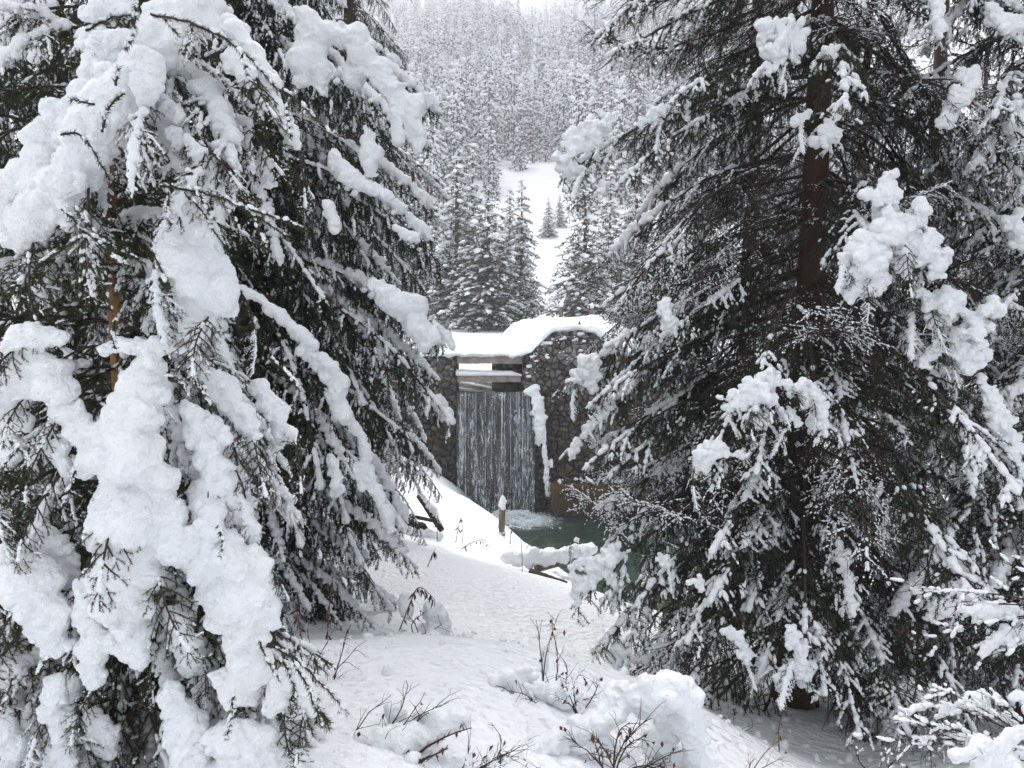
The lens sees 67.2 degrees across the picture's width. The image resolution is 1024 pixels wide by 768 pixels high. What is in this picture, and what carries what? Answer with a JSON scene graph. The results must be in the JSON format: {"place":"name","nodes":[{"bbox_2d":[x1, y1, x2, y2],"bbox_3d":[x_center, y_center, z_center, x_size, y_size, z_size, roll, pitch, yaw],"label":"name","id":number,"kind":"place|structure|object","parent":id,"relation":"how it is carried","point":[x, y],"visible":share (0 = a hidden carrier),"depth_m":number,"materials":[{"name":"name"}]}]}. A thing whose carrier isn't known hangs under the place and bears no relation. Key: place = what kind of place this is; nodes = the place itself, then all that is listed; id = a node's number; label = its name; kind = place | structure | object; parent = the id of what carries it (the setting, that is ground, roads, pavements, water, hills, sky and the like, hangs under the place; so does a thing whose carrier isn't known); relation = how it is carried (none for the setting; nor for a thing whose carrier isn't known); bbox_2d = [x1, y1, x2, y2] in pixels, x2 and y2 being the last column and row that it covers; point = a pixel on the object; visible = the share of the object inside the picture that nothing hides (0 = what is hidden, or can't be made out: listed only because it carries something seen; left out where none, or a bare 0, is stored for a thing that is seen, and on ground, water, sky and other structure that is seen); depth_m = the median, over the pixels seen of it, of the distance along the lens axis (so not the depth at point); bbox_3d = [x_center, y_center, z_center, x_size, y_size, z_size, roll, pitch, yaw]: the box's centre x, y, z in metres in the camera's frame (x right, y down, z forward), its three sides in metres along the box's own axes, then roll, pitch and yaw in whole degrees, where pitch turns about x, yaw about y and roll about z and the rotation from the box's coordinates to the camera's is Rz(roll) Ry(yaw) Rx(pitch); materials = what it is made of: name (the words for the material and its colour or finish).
{"place":"outdoors","nodes":[
{"label":"outdoors","id":0,"kind":"place"},
{"bbox_2d":[457,382,524,391],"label":"stream water","id":1,"kind":"structure","parent":0,"point":[485,387],"depth_m":29.81,"materials":[{"name":"grey liquid"}]},
{"bbox_2d":[0,0,1023,767],"bbox_3d":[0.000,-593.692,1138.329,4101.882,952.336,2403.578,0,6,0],"label":"snow ground","id":2,"kind":"structure","parent":0,"point":[486,594],"depth_m":6.31,"materials":[{"name":"snow"}]},
{"bbox_2d":[0,0,83,522],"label":"spruce tree","id":3,"kind":"object","parent":2,"relation":"on","point":[22,116],"visible":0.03,"depth_m":7.20,"materials":[{"name":"green plant"}]},
{"bbox_2d":[0,0,181,541],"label":"spruce tree","id":4,"kind":"object","parent":2,"relation":"on","point":[67,80],"visible":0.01,"depth_m":8.04,"materials":[{"name":"green plant"}]},
{"bbox_2d":[0,0,189,619],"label":"spruce tree","id":5,"kind":"object","parent":2,"relation":"on","point":[28,55],"visible":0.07,"depth_m":4.62,"materials":[{"name":"green plant"}]},
{"bbox_2d":[0,0,349,767],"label":"spruce tree","id":6,"kind":"object","parent":2,"relation":"on","point":[104,620],"visible":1,"depth_m":2.35,"materials":[{"name":"white plant"}]},
{"bbox_2d":[118,1,304,415],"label":"spruce tree","id":7,"kind":"object","parent":2,"relation":"on","point":[267,271],"visible":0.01,"depth_m":12.90,"materials":[{"name":"green plant"}]},
{"bbox_2d":[32,0,455,631],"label":"spruce tree","id":8,"kind":"object","parent":2,"relation":"on","point":[304,48],"visible":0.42,"depth_m":6.49,"materials":[{"name":"green plant"}]},
{"bbox_2d":[325,576,336,639],"bbox_3d":[-1.345,1.730,5.616,0.129,0.681,0.091,1,6,8],"label":"dry stalk","id":9,"kind":"object","parent":2,"relation":"on","point":[327,621],"visible":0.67,"depth_m":5.61,"materials":[{"name":"brown plant"}]},
{"bbox_2d":[306,616,368,687],"bbox_3d":[-0.909,1.425,3.737,0.319,0.528,0.427,2,6,16],"label":"shrub","id":10,"kind":"object","parent":2,"relation":"on","point":[334,675],"visible":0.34,"depth_m":3.75,"materials":[{"name":"brown plant"}]},
{"bbox_2d":[269,0,449,545],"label":"spruce tree","id":11,"kind":"object","parent":2,"relation":"on","point":[410,164],"visible":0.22,"depth_m":11.74,"materials":[{"name":"green plant"}]},
{"bbox_2d":[378,152,426,289],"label":"spruce tree","id":12,"kind":"object","parent":2,"relation":"on","point":[406,223],"visible":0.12,"depth_m":70.08,"materials":[{"name":"grey plant"}]},
{"bbox_2d":[353,681,470,754],"bbox_3d":[-0.432,1.373,3.002,0.503,0.398,0.325,-3,7,-23],"label":"shrub","id":13,"kind":"object","parent":2,"relation":"on","point":[400,733],"visible":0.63,"depth_m":2.93,"materials":[{"name":"white plant"}]},
{"bbox_2d":[399,587,434,630],"bbox_3d":[-0.769,1.820,6.218,0.301,0.368,0.074,0,6,0],"label":"dry stalk","id":14,"kind":"object","parent":2,"relation":"on","point":[414,597],"visible":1,"depth_m":6.22,"materials":[{"name":"brown plant"}]},
{"bbox_2d":[397,490,443,540],"bbox_3d":[-1.747,2.304,13.551,1.311,0.862,0.711,2,6,17],"label":"deadwood pile","id":15,"kind":"object","parent":2,"relation":"on","point":[430,507],"visible":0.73,"depth_m":13.38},
{"bbox_2d":[394,591,452,635],"bbox_3d":[-0.740,1.978,6.247,0.504,0.417,0.691,0,6,0],"label":"shrub","id":16,"kind":"object","parent":2,"relation":"on","point":[437,620],"visible":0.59,"depth_m":6.29,"materials":[{"name":"white plant"}]},
{"bbox_2d":[407,152,449,314],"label":"spruce tree","id":17,"kind":"object","parent":2,"relation":"on","point":[434,231],"visible":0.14,"depth_m":64.44,"materials":[{"name":"grey plant"}]},
{"bbox_2d":[422,145,440,247],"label":"spruce","id":18,"kind":"object","parent":2,"relation":"on","point":[431,162],"visible":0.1,"depth_m":98.26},
{"bbox_2d":[425,110,443,227],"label":"spruce","id":19,"kind":"object","parent":2,"relation":"on","point":[432,135],"visible":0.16,"depth_m":114.80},
{"bbox_2d":[427,89,445,206],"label":"spruce","id":20,"kind":"object","parent":2,"relation":"on","point":[435,145],"visible":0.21,"depth_m":128.73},
{"bbox_2d":[431,102,450,196],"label":"spruce","id":21,"kind":"object","parent":2,"relation":"on","point":[441,168],"visible":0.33,"depth_m":132.50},
{"bbox_2d":[434,86,447,158],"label":"spruce","id":22,"kind":"object","parent":2,"relation":"on","point":[443,132],"visible":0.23,"depth_m":160.71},
{"bbox_2d":[418,723,471,764],"bbox_3d":[-0.268,1.376,2.881,0.242,0.169,0.084,-1,6,-12],"label":"fallen branch","id":23,"kind":"object","parent":2,"relation":"on","point":[422,760],"visible":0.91,"depth_m":2.88,"materials":[{"name":"wood"}]},
{"bbox_2d":[441,86,449,153],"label":"spruce","id":24,"kind":"object","parent":2,"relation":"on","point":[444,89],"visible":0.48,"depth_m":171.90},
{"bbox_2d":[439,55,451,111],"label":"spruce","id":25,"kind":"object","parent":2,"relation":"on","point":[444,67],"visible":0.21,"depth_m":201.49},
{"bbox_2d":[444,69,464,187],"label":"spruce","id":26,"kind":"object","parent":2,"relation":"on","point":[454,136],"visible":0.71,"depth_m":139.34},
{"bbox_2d":[445,62,469,175],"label":"spruce","id":27,"kind":"object","parent":2,"relation":"on","point":[458,93],"visible":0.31,"depth_m":147.21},
{"bbox_2d":[418,156,503,327],"bbox_3d":[-3.949,-10.496,59.442,9.000,13.773,8.819,-3,7,-25],"label":"spruce tree","id":28,"kind":"object","parent":2,"relation":"on","point":[448,245],"visible":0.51,"depth_m":58.41,"materials":[{"name":"grey plant"}]},
{"bbox_2d":[455,102,470,179],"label":"spruce","id":29,"kind":"object","parent":2,"relation":"on","point":[463,157],"visible":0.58,"depth_m":145.40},
{"bbox_2d":[451,57,475,166],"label":"spruce","id":30,"kind":"object","parent":2,"relation":"on","point":[463,93],"visible":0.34,"depth_m":152.48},
{"bbox_2d":[406,721,538,767],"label":"shrub","id":31,"kind":"object","parent":2,"relation":"on","point":[491,763],"visible":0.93,"depth_m":2.89,"materials":[{"name":"brown plant"}]},
{"bbox_2d":[466,73,478,160],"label":"spruce","id":32,"kind":"object","parent":2,"relation":"on","point":[471,89],"visible":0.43,"depth_m":162.07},
{"bbox_2d":[452,143,498,291],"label":"spruce tree","id":33,"kind":"object","parent":2,"relation":"on","point":[473,193],"visible":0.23,"depth_m":72.15,"materials":[{"name":"grey plant"}]},
{"bbox_2d":[468,74,489,167],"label":"spruce","id":34,"kind":"object","parent":2,"relation":"on","point":[479,78],"visible":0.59,"depth_m":151.45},
{"bbox_2d":[474,115,487,178],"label":"spruce","id":35,"kind":"object","parent":2,"relation":"on","point":[481,148],"visible":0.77,"depth_m":147.11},
{"bbox_2d":[437,185,533,332],"bbox_3d":[-2.115,-8.555,55.583,7.837,11.349,7.504,1,6,7],"label":"spruce tree","id":36,"kind":"object","parent":2,"relation":"on","point":[484,288],"visible":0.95,"depth_m":54.68,"materials":[{"name":"grey plant"}]},
{"bbox_2d":[478,117,496,187],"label":"spruce","id":37,"kind":"object","parent":2,"relation":"on","point":[483,156],"visible":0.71,"depth_m":141.08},
{"bbox_2d":[481,46,504,163],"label":"spruce","id":38,"kind":"object","parent":2,"relation":"on","point":[490,113],"visible":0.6,"depth_m":159.32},
{"bbox_2d":[484,130,502,195],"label":"spruce","id":39,"kind":"object","parent":2,"relation":"on","point":[493,174],"visible":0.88,"depth_m":138.60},
{"bbox_2d":[487,76,502,161],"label":"spruce","id":40,"kind":"object","parent":2,"relation":"on","point":[494,126],"visible":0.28,"depth_m":163.84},
{"bbox_2d":[490,46,500,106],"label":"spruce","id":41,"kind":"object","parent":2,"relation":"on","point":[494,62],"visible":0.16,"depth_m":225.29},
{"bbox_2d":[22,601,970,767],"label":"snow crumbs","id":42,"kind":"object","parent":2,"relation":"on","point":[413,757],"visible":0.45,"depth_m":5.17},
{"bbox_2d":[494,84,504,154],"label":"spruce","id":43,"kind":"object","parent":2,"relation":"on","point":[502,132],"visible":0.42,"depth_m":184.43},
{"bbox_2d":[498,495,506,535],"bbox_3d":[-0.204,2.957,16.418,0.215,1.209,0.177,0,6,0],"label":"wooden post","id":44,"kind":"object","parent":2,"relation":"on","point":[502,510],"visible":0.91,"depth_m":16.35,"materials":[{"name":"brown wood"}]},
{"bbox_2d":[499,68,511,146],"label":"spruce","id":45,"kind":"object","parent":2,"relation":"on","point":[503,74],"visible":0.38,"depth_m":196.96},
{"bbox_2d":[492,346,521,382],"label":"channel wall","id":46,"kind":"structure","parent":2,"relation":"on","point":[516,368],"depth_m":31.27,"materials":[{"name":"black"}]},
{"bbox_2d":[498,53,516,160],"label":"spruce","id":47,"kind":"object","parent":2,"relation":"on","point":[506,101],"visible":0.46,"depth_m":179.19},
{"bbox_2d":[502,51,526,164],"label":"spruce","id":48,"kind":"object","parent":2,"relation":"on","point":[507,154],"visible":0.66,"depth_m":165.07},
{"bbox_2d":[496,189,534,287],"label":"spruce tree","id":49,"kind":"object","parent":2,"relation":"on","point":[509,215],"visible":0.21,"depth_m":78.40,"materials":[{"name":"grey plant"}]},
{"bbox_2d":[509,84,527,170],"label":"spruce","id":50,"kind":"object","parent":2,"relation":"on","point":[519,157],"visible":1,"depth_m":154.14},
{"bbox_2d":[510,96,526,166],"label":"spruce","id":51,"kind":"object","parent":2,"relation":"on","point":[517,123],"visible":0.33,"depth_m":157.87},
{"bbox_2d":[493,179,548,323],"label":"spruce tree","id":52,"kind":"object","parent":2,"relation":"on","point":[523,264],"visible":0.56,"depth_m":58.85,"materials":[{"name":"grey plant"}]},
{"bbox_2d":[521,90,531,149],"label":"spruce","id":53,"kind":"object","parent":2,"relation":"on","point":[525,110],"visible":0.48,"depth_m":187.06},
{"bbox_2d":[521,78,537,151],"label":"spruce","id":54,"kind":"object","parent":2,"relation":"on","point":[529,106],"visible":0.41,"depth_m":186.35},
{"bbox_2d":[280,315,783,510],"bbox_3d":[0.702,1.693,29.976,18.761,8.717,4.120,0,6,0],"label":"stone weir","id":55,"kind":"object","parent":2,"relation":"on","point":[538,348],"visible":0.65,"depth_m":28.38,"materials":[{"name":"black"}]},
{"bbox_2d":[549,477,646,517],"bbox_3d":[3.164,4.158,28.103,3.626,1.507,1.103,0,6,0],"label":"mossy ledge","id":56,"kind":"object","parent":55,"relation":"attached to","point":[560,504],"visible":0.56,"depth_m":27.86,"materials":[{"name":"brown stone"}]},
{"bbox_2d":[526,88,538,162],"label":"spruce","id":57,"kind":"object","parent":2,"relation":"on","point":[533,131],"visible":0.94,"depth_m":167.12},
{"bbox_2d":[529,66,537,139],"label":"spruce","id":58,"kind":"object","parent":2,"relation":"on","point":[534,76],"visible":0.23,"depth_m":201.36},
{"bbox_2d":[533,85,548,161],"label":"spruce","id":59,"kind":"object","parent":2,"relation":"on","point":[539,112],"visible":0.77,"depth_m":166.10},
{"bbox_2d":[486,610,598,713],"bbox_3d":[0.157,1.487,3.928,0.679,0.501,0.494,-3,7,-24],"label":"shrub","id":60,"kind":"object","parent":2,"relation":"on","point":[516,679],"visible":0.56,"depth_m":3.92,"materials":[{"name":"white plant"}]},
{"bbox_2d":[539,95,551,161],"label":"spruce","id":61,"kind":"object","parent":2,"relation":"on","point":[545,134],"visible":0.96,"depth_m":161.21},
{"bbox_2d":[541,64,551,146],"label":"spruce","id":62,"kind":"object","parent":2,"relation":"on","point":[546,90],"visible":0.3,"depth_m":183.57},
{"bbox_2d":[536,198,558,237],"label":"spruce tree","id":63,"kind":"object","parent":2,"relation":"on","point":[548,230],"visible":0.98,"depth_m":109.80,"materials":[{"name":"grey plant"}]},
{"bbox_2d":[528,568,568,582],"bbox_3d":[0.632,3.139,12.658,0.668,0.198,0.321,3,7,26],"label":"fallen log","id":64,"kind":"object","parent":2,"relation":"on","point":[557,573],"visible":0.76,"depth_m":12.61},
{"bbox_2d":[544,99,553,151],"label":"spruce","id":65,"kind":"object","parent":2,"relation":"on","point":[549,116],"visible":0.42,"depth_m":178.72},
{"bbox_2d":[499,542,599,571],"bbox_3d":[0.761,2.967,13.382,2.032,0.497,0.497,-3,7,-28],"label":"log rail","id":66,"kind":"object","parent":2,"relation":"on","point":[540,560],"visible":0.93,"depth_m":13.07,"materials":[{"name":"white wood"}]},
{"bbox_2d":[544,84,557,149],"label":"spruce","id":67,"kind":"object","parent":2,"relation":"on","point":[551,91],"visible":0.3,"depth_m":179.67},
{"bbox_2d":[546,90,558,159],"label":"spruce","id":68,"kind":"object","parent":2,"relation":"on","point":[553,117],"visible":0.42,"depth_m":172.84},
{"bbox_2d":[243,0,866,262],"bbox_3d":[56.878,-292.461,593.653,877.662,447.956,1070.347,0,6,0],"label":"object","id":69,"kind":"object","parent":2,"relation":"on","point":[541,36],"visible":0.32,"depth_m":307.69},
{"bbox_2d":[550,60,560,119],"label":"spruce","id":70,"kind":"object","parent":2,"relation":"on","point":[556,64],"visible":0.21,"depth_m":192.31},
{"bbox_2d":[549,80,566,159],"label":"spruce","id":71,"kind":"object","parent":2,"relation":"on","point":[556,125],"visible":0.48,"depth_m":163.23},
{"bbox_2d":[551,193,567,226],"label":"spruce tree","id":72,"kind":"object","parent":2,"relation":"on","point":[560,221],"visible":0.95,"depth_m":115.64,"materials":[{"name":"grey plant"}]},
{"bbox_2d":[554,76,568,154],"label":"spruce","id":73,"kind":"object","parent":2,"relation":"on","point":[564,122],"visible":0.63,"depth_m":159.37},
{"bbox_2d":[561,95,576,179],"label":"spruce","id":74,"kind":"object","parent":2,"relation":"on","point":[571,111],"visible":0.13,"depth_m":145.49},
{"bbox_2d":[566,62,577,126],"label":"spruce","id":75,"kind":"object","parent":2,"relation":"on","point":[572,84],"visible":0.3,"depth_m":173.62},
{"bbox_2d":[548,666,603,714],"bbox_3d":[0.304,1.406,3.531,0.290,0.192,0.210,0,6,0],"label":"shrub","id":76,"kind":"object","parent":2,"relation":"on","point":[566,701],"visible":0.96,"depth_m":3.50,"materials":[{"name":"brown plant"}]},
{"bbox_2d":[563,63,594,211],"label":"spruce","id":77,"kind":"object","parent":2,"relation":"on","point":[578,106],"visible":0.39,"depth_m":124.88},
{"bbox_2d":[533,190,630,329],"bbox_3d":[4.419,-7.609,51.478,7.487,10.493,7.169,-2,6,-16],"label":"spruce tree","id":78,"kind":"object","parent":2,"relation":"on","point":[575,307],"visible":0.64,"depth_m":50.81,"materials":[{"name":"grey plant"}]},
{"bbox_2d":[577,75,590,121],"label":"spruce","id":79,"kind":"object","parent":2,"relation":"on","point":[584,87],"visible":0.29,"depth_m":154.72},
{"bbox_2d":[579,96,604,207],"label":"spruce","id":80,"kind":"object","parent":2,"relation":"on","point":[595,186],"visible":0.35,"depth_m":127.99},
{"bbox_2d":[589,47,600,116],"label":"spruce","id":81,"kind":"object","parent":2,"relation":"on","point":[594,66],"visible":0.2,"depth_m":234.42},
{"bbox_2d":[597,66,607,154],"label":"spruce","id":82,"kind":"object","parent":2,"relation":"on","point":[600,82],"visible":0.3,"depth_m":166.04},
{"bbox_2d":[599,92,610,164],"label":"spruce","id":83,"kind":"object","parent":2,"relation":"on","point":[606,109],"visible":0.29,"depth_m":156.01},
{"bbox_2d":[603,77,615,150],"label":"spruce","id":84,"kind":"object","parent":2,"relation":"on","point":[611,85],"visible":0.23,"depth_m":158.83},
{"bbox_2d":[588,166,631,299],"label":"spruce tree","id":85,"kind":"object","parent":2,"relation":"on","point":[609,238],"visible":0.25,"depth_m":72.33,"materials":[{"name":"grey plant"}]},
{"bbox_2d":[604,99,625,192],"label":"spruce","id":86,"kind":"object","parent":2,"relation":"on","point":[616,102],"visible":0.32,"depth_m":135.79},
{"bbox_2d":[605,52,632,180],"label":"spruce","id":87,"kind":"object","parent":2,"relation":"on","point":[626,112],"visible":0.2,"depth_m":139.71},
{"bbox_2d":[611,76,633,204],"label":"spruce","id":88,"kind":"object","parent":2,"relation":"on","point":[621,125],"visible":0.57,"depth_m":130.73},
{"bbox_2d":[525,669,720,767],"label":"shrub","id":89,"kind":"object","parent":2,"relation":"on","point":[669,703],"visible":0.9,"depth_m":3.31,"materials":[{"name":"white plant"}]},
{"bbox_2d":[594,173,674,328],"bbox_3d":[8.980,-9.524,56.600,7.740,12.521,7.900,0,6,2],"label":"spruce tree","id":90,"kind":"object","parent":2,"relation":"on","point":[629,215],"visible":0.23,"depth_m":55.69,"materials":[{"name":"grey plant"}]},
{"bbox_2d":[647,172,681,296],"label":"spruce tree","id":91,"kind":"object","parent":2,"relation":"on","point":[671,197],"visible":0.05,"depth_m":64.77,"materials":[{"name":"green plant"}]},
{"bbox_2d":[670,160,735,323],"bbox_3d":[13.892,-10.116,57.447,6.589,13.564,6.724,-3,7,-23],"label":"spruce tree","id":92,"kind":"object","parent":2,"relation":"on","point":[697,238],"visible":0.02,"depth_m":56.71,"materials":[{"name":"green plant"}]},
{"bbox_2d":[624,0,882,637],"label":"spruce tree","id":93,"kind":"object","parent":2,"relation":"on","point":[711,173],"visible":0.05,"depth_m":10.23,"materials":[{"name":"green plant"}]},
{"bbox_2d":[720,108,794,340],"bbox_3d":[15.767,-9.506,47.019,5.957,14.414,5.013,6,8,42],"label":"spruce tree","id":94,"kind":"object","parent":2,"relation":"on","point":[784,283],"visible":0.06,"depth_m":46.52,"materials":[{"name":"green plant"}]},
{"bbox_2d":[746,735,791,767],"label":"shrub","id":95,"kind":"object","parent":2,"relation":"on","point":[780,738],"visible":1,"depth_m":4.16,"materials":[{"name":"brown plant"}]},
{"bbox_2d":[550,0,1023,766],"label":"spruce tree","id":96,"kind":"object","parent":2,"relation":"on","point":[802,544],"visible":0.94,"depth_m":5.84,"materials":[{"name":"green plant"}]},
{"bbox_2d":[762,5,945,658],"bbox_3d":[6.279,-2.055,14.312,3.982,16.000,3.968,0,6,0],"label":"spruce tree","id":97,"kind":"object","parent":2,"relation":"on","point":[861,161],"visible":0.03,"depth_m":14.15,"materials":[{"name":"green plant"}]},
{"bbox_2d":[826,108,901,336],"bbox_3d":[19.357,-8.567,43.579,7.095,14.608,7.242,-1,6,-11],"label":"spruce tree","id":98,"kind":"object","parent":2,"relation":"on","point":[867,185],"visible":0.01,"depth_m":42.57,"materials":[{"name":"green plant"}]},
{"bbox_2d":[848,732,926,767],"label":"shrub","id":99,"kind":"object","parent":2,"relation":"on","point":[891,753],"visible":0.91,"depth_m":4.15,"materials":[{"name":"brown plant"}]},
{"bbox_2d":[786,0,1023,696],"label":"spruce tree","id":100,"kind":"object","parent":2,"relation":"on","point":[938,61],"visible":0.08,"depth_m":9.62,"materials":[{"name":"green plant"}]},
{"bbox_2d":[842,0,1023,740],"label":"spruce tree","id":101,"kind":"object","parent":2,"relation":"on","point":[1008,114],"visible":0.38,"depth_m":5.86,"materials":[{"name":"green plant"}]},
{"bbox_2d":[851,681,1023,767],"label":"shrub","id":102,"kind":"object","parent":2,"relation":"on","point":[981,750],"visible":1,"depth_m":3.47,"materials":[{"name":"white plant"}]},
{"bbox_2d":[852,27,1023,677],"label":"spruce tree","id":103,"kind":"object","parent":2,"relation":"on","point":[982,113],"depth_m":15.76,"materials":[{"name":"green plant"}]},
{"bbox_2d":[890,537,1023,670],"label":"shrub","id":104,"kind":"object","parent":2,"relation":"on","point":[989,613],"visible":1,"depth_m":3.92,"materials":[{"name":"white plant"}]},
{"bbox_2d":[903,53,1023,694],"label":"spruce tree","id":105,"kind":"object","parent":2,"relation":"on","point":[927,487],"visible":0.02,"depth_m":12.47,"materials":[{"name":"green plant"}]},
{"bbox_2d":[943,64,1023,364],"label":"spruce tree","id":106,"kind":"object","parent":2,"relation":"on","point":[1018,86],"visible":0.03,"depth_m":34.96,"materials":[{"name":"grey plant"}]},
{"bbox_2d":[486,509,1015,694],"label":"pool water","id":107,"kind":"structure","parent":0,"point":[566,534],"depth_m":25.36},
{"bbox_2d":[457,391,560,528],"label":"waterfall","id":108,"kind":"structure","parent":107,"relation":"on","point":[524,517],"depth_m":27.95,"materials":[{"name":"white liquid"}]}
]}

